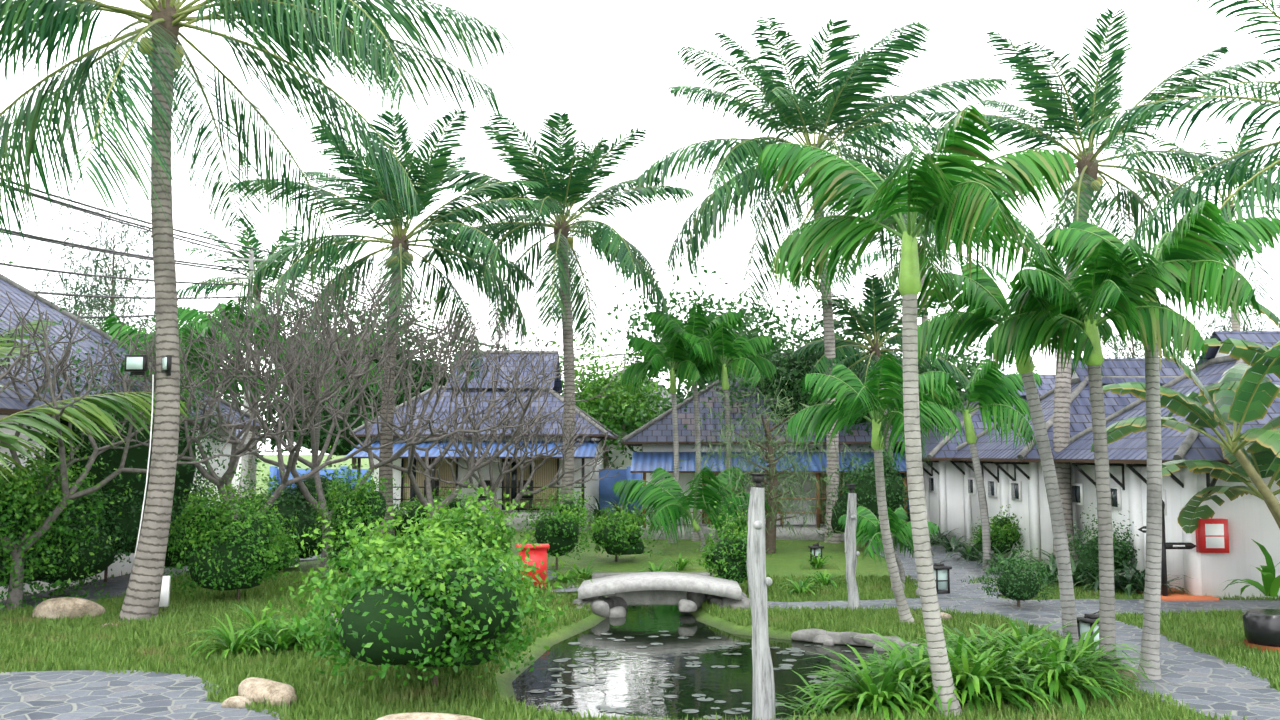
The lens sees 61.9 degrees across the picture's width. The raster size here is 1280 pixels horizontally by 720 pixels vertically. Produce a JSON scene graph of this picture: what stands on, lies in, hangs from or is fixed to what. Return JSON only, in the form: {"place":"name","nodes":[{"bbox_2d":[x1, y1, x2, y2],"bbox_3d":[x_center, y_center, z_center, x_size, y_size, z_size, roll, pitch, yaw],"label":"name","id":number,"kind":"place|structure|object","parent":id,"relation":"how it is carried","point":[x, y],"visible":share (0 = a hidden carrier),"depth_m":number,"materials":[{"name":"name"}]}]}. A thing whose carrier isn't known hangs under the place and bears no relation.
{"place":"outdoors","nodes":[
{"label":"outdoors","id":0,"kind":"place"},
{"bbox_2d":[0,415,231,600],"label":"bungalow walls","id":1,"kind":"structure","parent":0,"point":[116,568],"depth_m":21.53,"materials":[{"name":"white paint"}]},
{"bbox_2d":[232,447,247,494],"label":"house walls","id":2,"kind":"structure","parent":0,"point":[234,479],"depth_m":50.81,"materials":[{"name":"white paint"}]},
{"bbox_2d":[357,437,604,530],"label":"bungalow walls","id":3,"kind":"structure","parent":0,"point":[545,473],"depth_m":36.79,"materials":[{"name":"white paint"}]},
{"bbox_2d":[345,351,617,457],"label":"roof","id":4,"kind":"structure","parent":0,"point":[588,450],"depth_m":37.63,"materials":[{"name":"tile"}]},
{"bbox_2d":[602,419,647,468],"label":"thatch house walls","id":5,"kind":"structure","parent":0,"point":[620,459],"depth_m":49.74,"materials":[{"name":"beige paint"}]},
{"bbox_2d":[575,368,684,418],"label":"tree","id":6,"kind":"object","parent":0,"point":[663,395],"depth_m":51.33,"materials":[{"name":"green plant"}]},
{"bbox_2d":[0,539,1279,719],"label":"paving paths","id":7,"kind":"structure","parent":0,"point":[1205,682],"depth_m":11.66,"materials":[{"name":"stone"}]},
{"bbox_2d":[933,561,951,593],"bbox_3d":[5.322,3.869,18.972,0.320,0.596,0.320,1,-5,-16],"label":"lantern","id":8,"kind":"object","parent":7,"relation":"on","point":[942,576],"visible":0.67,"depth_m":18.87,"materials":[{"name":"black metal"}]},
{"bbox_2d":[0,0,1279,454],"label":"sky","id":9,"kind":"structure","parent":0,"point":[609,65],"materials":[{"name":"white"}]},
{"bbox_2d":[4,455,1277,719],"bbox_3d":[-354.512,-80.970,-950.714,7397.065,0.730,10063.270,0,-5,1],"label":"ground","id":10,"kind":"structure","parent":0,"point":[784,559],"depth_m":23.95,"materials":[{"name":"green plant"}]},
{"bbox_2d":[5,302,120,590],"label":"tree","id":11,"kind":"object","parent":10,"relation":"on","point":[76,393],"visible":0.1,"depth_m":19.05,"materials":[{"name":"green plant"}]},
{"bbox_2d":[0,436,143,609],"bbox_3d":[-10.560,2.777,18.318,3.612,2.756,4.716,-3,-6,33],"label":"shrub","id":12,"kind":"object","parent":10,"relation":"on","point":[108,559],"visible":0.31,"depth_m":17.77,"materials":[{"name":"green plant"}]},
{"bbox_2d":[15,252,150,332],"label":"casuarina tree","id":13,"kind":"object","parent":10,"relation":"on","point":[61,305],"visible":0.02,"depth_m":67.28,"materials":[{"name":"green plant"}]},
{"bbox_2d":[0,307,188,484],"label":"young coconut palm","id":14,"kind":"object","parent":10,"relation":"on","point":[51,424],"visible":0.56,"depth_m":16.52,"materials":[{"name":"green plant"}]},
{"bbox_2d":[22,179,229,365],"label":"casuarina tree","id":15,"kind":"object","parent":10,"relation":"on","point":[113,282],"visible":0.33,"depth_m":62.83,"materials":[{"name":"green plant"}]},
{"bbox_2d":[0,274,262,428],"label":"roof","id":16,"kind":"structure","parent":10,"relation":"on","point":[22,298],"depth_m":22.73,"materials":[{"name":"tile"}]},
{"bbox_2d":[0,289,291,608],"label":"frangipani tree","id":17,"kind":"object","parent":10,"relation":"on","point":[16,595],"visible":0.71,"depth_m":17.03,"materials":[{"name":"grey plant"}]},
{"bbox_2d":[19,303,274,581],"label":"frangipani tree","id":18,"kind":"object","parent":10,"relation":"on","point":[137,457],"visible":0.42,"depth_m":19.27,"materials":[{"name":"plant"}]},
{"bbox_2d":[95,313,219,393],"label":"tree","id":19,"kind":"object","parent":10,"relation":"on","point":[109,324],"visible":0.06,"depth_m":25.56,"materials":[{"name":"green plant"}]},
{"bbox_2d":[77,292,277,460],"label":"leafy tree","id":20,"kind":"object","parent":10,"relation":"on","point":[143,329],"visible":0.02,"depth_m":46.53,"materials":[{"name":"green plant"}]},
{"bbox_2d":[107,321,264,427],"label":"manila palm","id":21,"kind":"object","parent":10,"relation":"on","point":[125,330],"visible":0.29,"depth_m":24.10,"materials":[{"name":"green plant"}]},
{"bbox_2d":[134,464,307,601],"bbox_3d":[-6.916,2.887,17.575,2.526,2.406,2.391,0,-5,1],"label":"shrub","id":22,"kind":"object","parent":10,"relation":"on","point":[242,551],"visible":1,"depth_m":17.28,"materials":[{"name":"green plant"}]},
{"bbox_2d":[178,299,293,482],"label":"manila palm","id":23,"kind":"object","parent":10,"relation":"on","point":[188,314],"visible":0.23,"depth_m":29.97,"materials":[{"name":"green plant"}]},
{"bbox_2d":[236,429,265,440],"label":"house roof","id":24,"kind":"structure","parent":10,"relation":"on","point":[240,438],"depth_m":50.86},
{"bbox_2d":[233,470,276,500],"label":"shrub","id":25,"kind":"object","parent":10,"relation":"on","point":[246,484],"visible":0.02,"depth_m":29.73,"materials":[{"name":"green plant"}]},
{"bbox_2d":[0,0,517,622],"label":"coconut palm","id":26,"kind":"object","parent":10,"relation":"on","point":[284,24],"visible":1,"depth_m":16.18,"materials":[{"name":"green plant"}]},
{"bbox_2d":[124,355,171,610],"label":"floodlights on palm","id":27,"kind":"object","parent":26,"relation":"attached to","point":[135,364],"visible":0.75,"depth_m":15.82,"materials":[{"name":"white metal"}]},
{"bbox_2d":[177,218,341,500],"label":"coconut palm","id":28,"kind":"object","parent":10,"relation":"on","point":[244,242],"visible":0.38,"depth_m":46.03,"materials":[{"name":"green plant"}]},
{"bbox_2d":[185,601,335,658],"bbox_3d":[-4.591,3.470,13.665,1.997,0.660,2.332,0,-5,1],"label":"lily","id":29,"kind":"object","parent":10,"relation":"on","point":[278,639],"visible":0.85,"depth_m":13.25,"materials":[{"name":"green plant"}]},
{"bbox_2d":[94,316,450,518],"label":"frangipani tree","id":30,"kind":"object","parent":10,"relation":"on","point":[233,462],"visible":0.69,"depth_m":20.55,"materials":[{"name":"brown plant"}]},
{"bbox_2d":[219,459,352,558],"bbox_3d":[-8.003,3.388,23.317,4.020,2.415,3.632,0,-5,1],"label":"shrub","id":31,"kind":"object","parent":10,"relation":"on","point":[290,503],"visible":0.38,"depth_m":23.00,"materials":[{"name":"green plant"}]},
{"bbox_2d":[255,329,382,476],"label":"manila palm","id":32,"kind":"object","parent":10,"relation":"on","point":[317,432],"visible":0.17,"depth_m":31.07,"materials":[{"name":"green plant"}]},
{"bbox_2d":[0,177,643,503],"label":"power lines","id":33,"kind":"object","parent":10,"relation":"on","point":[251,259],"visible":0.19,"depth_m":38.44,"materials":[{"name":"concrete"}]},
{"bbox_2d":[81,260,571,572],"bbox_3d":[-6.431,1.077,22.133,9.799,6.923,8.417,0,-5,1],"label":"frangipani tree","id":34,"kind":"object","parent":10,"relation":"on","point":[301,399],"visible":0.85,"depth_m":22.42,"materials":[{"name":"brown plant"}]},
{"bbox_2d":[307,444,407,577],"bbox_3d":[-5.175,2.891,19.425,1.775,2.722,1.430,0,-5,1],"label":"shrub","id":35,"kind":"object","parent":10,"relation":"on","point":[366,507],"visible":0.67,"depth_m":19.32,"materials":[{"name":"green plant"}]},
{"bbox_2d":[224,108,561,537],"bbox_3d":[-6.186,-0.538,27.752,8.037,11.147,8.301,-3,-6,29],"label":"coconut palm","id":36,"kind":"object","parent":10,"relation":"on","point":[396,262],"visible":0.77,"depth_m":27.13,"materials":[{"name":"green plant"}]},
{"bbox_2d":[202,276,583,468],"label":"tree","id":37,"kind":"object","parent":10,"relation":"on","point":[344,447],"visible":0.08,"depth_m":46.45,"materials":[{"name":"green plant"}]},
{"bbox_2d":[369,484,473,537],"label":"shrub","id":38,"kind":"object","parent":10,"relation":"on","point":[412,513],"visible":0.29,"depth_m":27.00,"materials":[{"name":"green plant"}]},
{"bbox_2d":[258,479,592,686],"bbox_3d":[-2.225,2.402,11.263,3.202,2.265,3.587,1,-5,-15],"label":"shrub","id":39,"kind":"object","parent":10,"relation":"on","point":[435,595],"visible":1,"depth_m":10.39,"materials":[{"name":"green plant"}]},
{"bbox_2d":[252,288,615,526],"bbox_3d":[-4.556,1.493,24.172,8.061,6.453,8.500,0,-5,1],"label":"frangipani tree","id":40,"kind":"object","parent":10,"relation":"on","point":[476,466],"visible":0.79,"depth_m":24.44,"materials":[{"name":"brown plant"}]},
{"bbox_2d":[353,328,609,438],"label":"tree","id":41,"kind":"object","parent":10,"relation":"on","point":[446,375],"depth_m":47.51,"materials":[{"name":"green plant"}]},
{"bbox_2d":[407,370,621,553],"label":"frangipani tree","id":42,"kind":"object","parent":10,"relation":"on","point":[504,471],"visible":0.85,"depth_m":25.37,"materials":[{"name":"grey plant"}]},
{"bbox_2d":[516,543,549,589],"bbox_3d":[-1.970,3.815,19.553,0.600,0.845,0.500,1,-5,-7],"label":"planter","id":43,"kind":"object","parent":10,"relation":"on","point":[540,552],"visible":0.43,"depth_m":19.37,"materials":[{"name":"red paint"}]},
{"bbox_2d":[417,111,694,506],"bbox_3d":[-2.496,-0.763,30.051,7.368,11.998,7.833,2,-5,-19],"label":"coconut palm","id":44,"kind":"object","parent":10,"relation":"on","point":[571,189],"visible":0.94,"depth_m":29.61,"materials":[{"name":"green plant"}]},
{"bbox_2d":[507,484,606,569],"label":"shrub","id":45,"kind":"object","parent":10,"relation":"on","point":[559,533],"visible":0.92,"depth_m":22.67,"materials":[{"name":"green plant"}]},
{"bbox_2d":[32,582,1138,719],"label":"boulders","id":46,"kind":"object","parent":10,"relation":"on","point":[257,689],"visible":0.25,"depth_m":10.67,"materials":[{"name":"beige stone"}]},
{"bbox_2d":[269,466,909,517],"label":"blue boundary wall","id":47,"kind":"structure","parent":10,"relation":"on","point":[606,492],"depth_m":41.59,"materials":[{"name":"blue paint"}]},
{"bbox_2d":[525,331,671,467],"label":"leafy tree","id":48,"kind":"object","parent":10,"relation":"on","point":[598,385],"visible":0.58,"depth_m":46.14,"materials":[{"name":"green plant"}]},
{"bbox_2d":[581,499,664,561],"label":"shrub","id":49,"kind":"object","parent":10,"relation":"on","point":[622,534],"visible":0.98,"depth_m":24.21,"materials":[{"name":"green plant"}]},
{"bbox_2d":[0,569,1279,719],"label":"lawn grass","id":50,"kind":"structure","parent":10,"relation":"on","point":[186,613],"depth_m":13.20,"materials":[{"name":"green plant"}]},
{"bbox_2d":[621,333,729,542],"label":"manila palm","id":51,"kind":"object","parent":10,"relation":"on","point":[657,357],"visible":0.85,"depth_m":29.74,"materials":[{"name":"green plant"}]},
{"bbox_2d":[612,465,770,550],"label":"young palm","id":52,"kind":"object","parent":10,"relation":"on","point":[666,502],"visible":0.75,"depth_m":26.92,"materials":[{"name":"green plant"}]},
{"bbox_2d":[643,303,744,540],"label":"manila palm","id":53,"kind":"object","parent":10,"relation":"on","point":[708,324],"visible":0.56,"depth_m":30.28,"materials":[{"name":"green plant"}]},
{"bbox_2d":[547,551,846,594],"bbox_3d":[1.154,4.249,21.311,6.346,0.561,5.161,0,-5,1],"label":"lily","id":54,"kind":"object","parent":10,"relation":"on","point":[801,587],"visible":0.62,"depth_m":20.80,"materials":[{"name":"green plant"}]},
{"bbox_2d":[675,322,776,543],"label":"manila palm","id":55,"kind":"object","parent":10,"relation":"on","point":[738,349],"visible":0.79,"depth_m":29.38,"materials":[{"name":"green plant"}]},
{"bbox_2d":[693,496,772,584],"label":"shrub","id":56,"kind":"object","parent":10,"relation":"on","point":[725,558],"visible":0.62,"depth_m":18.84,"materials":[{"name":"green plant"}]},
{"bbox_2d":[634,366,862,556],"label":"casuarina tree","id":57,"kind":"object","parent":10,"relation":"on","point":[772,491],"visible":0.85,"depth_m":26.45,"materials":[{"name":"green plant"}]},
{"bbox_2d":[599,261,897,474],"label":"tree","id":58,"kind":"object","parent":10,"relation":"on","point":[705,303],"visible":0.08,"depth_m":42.50,"materials":[{"name":"green plant"}]},
{"bbox_2d":[586,496,910,528],"bbox_3d":[2.913,4.919,32.996,12.185,1.298,5.351,-3,-6,29],"label":"bush","id":59,"kind":"object","parent":10,"relation":"on","point":[598,512],"visible":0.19,"depth_m":35.21,"materials":[{"name":"green plant"}]},
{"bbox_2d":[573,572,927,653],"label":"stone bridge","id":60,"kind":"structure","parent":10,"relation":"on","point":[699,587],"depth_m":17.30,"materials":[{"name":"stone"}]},
{"bbox_2d":[633,258,947,454],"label":"leafy tree","id":61,"kind":"object","parent":10,"relation":"on","point":[786,364],"visible":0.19,"depth_m":34.07,"materials":[{"name":"green plant"}]},
{"bbox_2d":[808,542,823,563],"bbox_3d":[3.928,4.322,23.771,0.260,0.535,0.260,1,-5,-16],"label":"lantern","id":62,"kind":"object","parent":10,"relation":"on","point":[815,552],"visible":0.65,"depth_m":23.71,"materials":[{"name":"black metal"}]},
{"bbox_2d":[634,17,1011,542],"bbox_3d":[5.187,-2.157,30.579,10.683,14.851,10.131,0,-5,1],"label":"coconut palm","id":63,"kind":"object","parent":10,"relation":"on","point":[789,106],"visible":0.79,"depth_m":30.00,"materials":[{"name":"green plant"}]},
{"bbox_2d":[844,484,859,610],"bbox_3d":[3.458,3.102,17.333,0.263,2.155,0.240,0,-5,1],"label":"driftwood post","id":64,"kind":"object","parent":10,"relation":"on","point":[851,553],"visible":0.92,"depth_m":17.27,"materials":[{"name":"grey wood"}]},
{"bbox_2d":[818,443,909,546],"bbox_3d":[5.916,3.542,27.451,2.614,2.834,2.255,0,-5,1],"label":"shrub","id":65,"kind":"object","parent":10,"relation":"on","point":[865,492],"visible":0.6,"depth_m":27.22,"materials":[{"name":"green plant"}]},
{"bbox_2d":[788,352,961,623],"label":"manila palm","id":66,"kind":"object","parent":10,"relation":"on","point":[855,398],"visible":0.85,"depth_m":15.68,"materials":[{"name":"green plant"}]},
{"bbox_2d":[792,274,968,459],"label":"coconut palm","id":67,"kind":"object","parent":10,"relation":"on","point":[874,324],"visible":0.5,"depth_m":31.44,"materials":[{"name":"green plant"}]},
{"bbox_2d":[838,506,939,582],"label":"young palm","id":68,"kind":"object","parent":10,"relation":"on","point":[868,527],"visible":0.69,"depth_m":20.40,"materials":[{"name":"green plant"}]},
{"bbox_2d":[771,269,1015,430],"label":"tree","id":69,"kind":"object","parent":10,"relation":"on","point":[964,368],"visible":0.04,"depth_m":41.27,"materials":[{"name":"green plant"}]},
{"bbox_2d":[757,104,1075,716],"bbox_3d":[2.897,0.617,10.440,3.026,5.820,2.813,4,-6,-38],"label":"manila palm","id":70,"kind":"object","parent":10,"relation":"on","point":[954,188],"visible":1,"depth_m":10.34,"materials":[{"name":"green plant"}]},
{"bbox_2d":[836,203,1011,361],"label":"coconut palm","id":71,"kind":"object","parent":10,"relation":"on","point":[877,254],"visible":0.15,"depth_m":43.67,"materials":[{"name":"green plant"}]},
{"bbox_2d":[775,614,1157,719],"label":"lily","id":72,"kind":"object","parent":10,"relation":"on","point":[992,666],"visible":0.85,"depth_m":10.64,"materials":[{"name":"green plant"}]},
{"bbox_2d":[897,358,1042,572],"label":"manila palm","id":73,"kind":"object","parent":10,"relation":"on","point":[992,391],"visible":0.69,"depth_m":22.07,"materials":[{"name":"green plant"}]},
{"bbox_2d":[934,340,1042,398],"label":"leafy tree","id":74,"kind":"object","parent":10,"relation":"on","point":[978,346],"depth_m":46.52,"materials":[{"name":"green plant"}]},
{"bbox_2d":[963,504,1025,555],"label":"bush","id":75,"kind":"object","parent":10,"relation":"on","point":[1003,534],"depth_m":24.71,"materials":[{"name":"green plant"}]},
{"bbox_2d":[968,544,1056,606],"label":"round shrub","id":76,"kind":"object","parent":10,"relation":"on","point":[1018,584],"visible":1,"depth_m":17.02,"materials":[{"name":"green plant"}]},
{"bbox_2d":[918,247,1118,645],"bbox_3d":[4.562,1.233,12.642,2.350,4.951,2.349,-5,-7,44],"label":"manila palm","id":77,"kind":"object","parent":10,"relation":"on","point":[985,302],"visible":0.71,"depth_m":12.58,"materials":[{"name":"green plant"}]},
{"bbox_2d":[929,528,1192,597],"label":"plant wall","id":78,"kind":"structure","parent":10,"relation":"on","point":[1127,583],"depth_m":19.95,"materials":[{"name":"green plant"}]},
{"bbox_2d":[895,331,1279,464],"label":"roof","id":79,"kind":"structure","parent":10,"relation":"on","point":[1188,443],"depth_m":23.25,"materials":[{"name":"tile"}]},
{"bbox_2d":[1076,611,1098,652],"bbox_3d":[5.398,3.294,12.684,0.330,0.636,0.330,1,-5,-16],"label":"lantern","id":80,"kind":"object","parent":10,"relation":"on","point":[1085,623],"visible":0.29,"depth_m":12.65,"materials":[{"name":"white glass"}]},
{"bbox_2d":[985,241,1204,681],"bbox_3d":[5.087,1.153,11.690,2.109,4.939,2.217,5,-7,-43],"label":"manila palm","id":81,"kind":"object","parent":10,"relation":"on","point":[1132,311],"visible":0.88,"depth_m":11.62,"materials":[{"name":"green plant"}]},
{"bbox_2d":[917,6,1279,567],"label":"coconut palm","id":82,"kind":"object","parent":10,"relation":"on","point":[1086,184],"visible":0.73,"depth_m":23.88,"materials":[{"name":"green plant"}]},
{"bbox_2d":[1067,503,1139,577],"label":"bush","id":83,"kind":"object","parent":10,"relation":"on","point":[1088,556],"depth_m":20.12,"materials":[{"name":"green plant"}]},
{"bbox_2d":[1044,300,1209,367],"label":"casuarina tree","id":84,"kind":"object","parent":10,"relation":"on","point":[1133,346],"visible":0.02,"depth_m":69.29,"materials":[{"name":"green plant"}]},
{"bbox_2d":[1038,199,1279,679],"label":"manila palm","id":85,"kind":"object","parent":10,"relation":"on","point":[1078,242],"visible":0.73,"depth_m":11.78,"materials":[{"name":"green plant"}]},
{"bbox_2d":[1137,500,1195,595],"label":"signpost arrows","id":86,"kind":"object","parent":10,"relation":"on","point":[1173,545],"visible":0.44,"depth_m":17.90,"materials":[{"name":"black metal"}]},
{"bbox_2d":[1080,0,1279,323],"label":"coconut palm","id":87,"kind":"object","parent":10,"relation":"on","point":[1269,168],"visible":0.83,"depth_m":17.50,"materials":[{"name":"green plant"}]},
{"bbox_2d":[1090,291,1279,533],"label":"banana plant","id":88,"kind":"object","parent":10,"relation":"on","point":[1249,401],"visible":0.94,"depth_m":16.05,"materials":[{"name":"green plant"}]},
{"bbox_2d":[1100,117,1279,330],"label":"coconut palm","id":89,"kind":"object","parent":10,"relation":"on","point":[1244,138],"visible":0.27,"depth_m":39.67,"materials":[{"name":"green plant"}]},
{"bbox_2d":[1161,285,1279,368],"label":"casuarina tree","id":90,"kind":"object","parent":10,"relation":"on","point":[1224,328],"visible":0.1,"depth_m":59.16,"materials":[{"name":"green plant"}]},
{"bbox_2d":[1223,540,1279,596],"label":"plant pot leaves","id":91,"kind":"object","parent":10,"relation":"on","point":[1270,586],"visible":1,"depth_m":15.18,"materials":[{"name":"green plant"}]},
{"bbox_2d":[1242,609,1279,653],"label":"wrapped pot","id":92,"kind":"object","parent":10,"relation":"on","point":[1262,628],"visible":0.83,"depth_m":13.27,"materials":[{"name":"black ceramic"}]},
{"bbox_2d":[512,590,892,719],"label":"pond water","id":93,"kind":"structure","parent":0,"point":[653,653],"depth_m":13.11,"materials":[{"name":"black liquid"}]},
{"bbox_2d":[747,473,775,719],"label":"driftwood post","id":94,"kind":"object","parent":93,"relation":"in","point":[763,694],"visible":1,"depth_m":10.57,"materials":[{"name":"grey wood"}]},
{"bbox_2d":[621,372,906,472],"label":"roof","id":95,"kind":"structure","parent":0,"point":[658,429],"depth_m":32.53,"materials":[{"name":"tile"}]},
{"bbox_2d":[626,444,908,540],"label":"bungalow walls","id":96,"kind":"structure","parent":0,"point":[806,533],"depth_m":32.54,"materials":[{"name":"white paint"}]},
{"bbox_2d":[922,460,1279,600],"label":"bungalow walls","id":97,"kind":"structure","parent":0,"point":[1226,548],"depth_m":20.14,"materials":[{"name":"white paint"}]}
]}

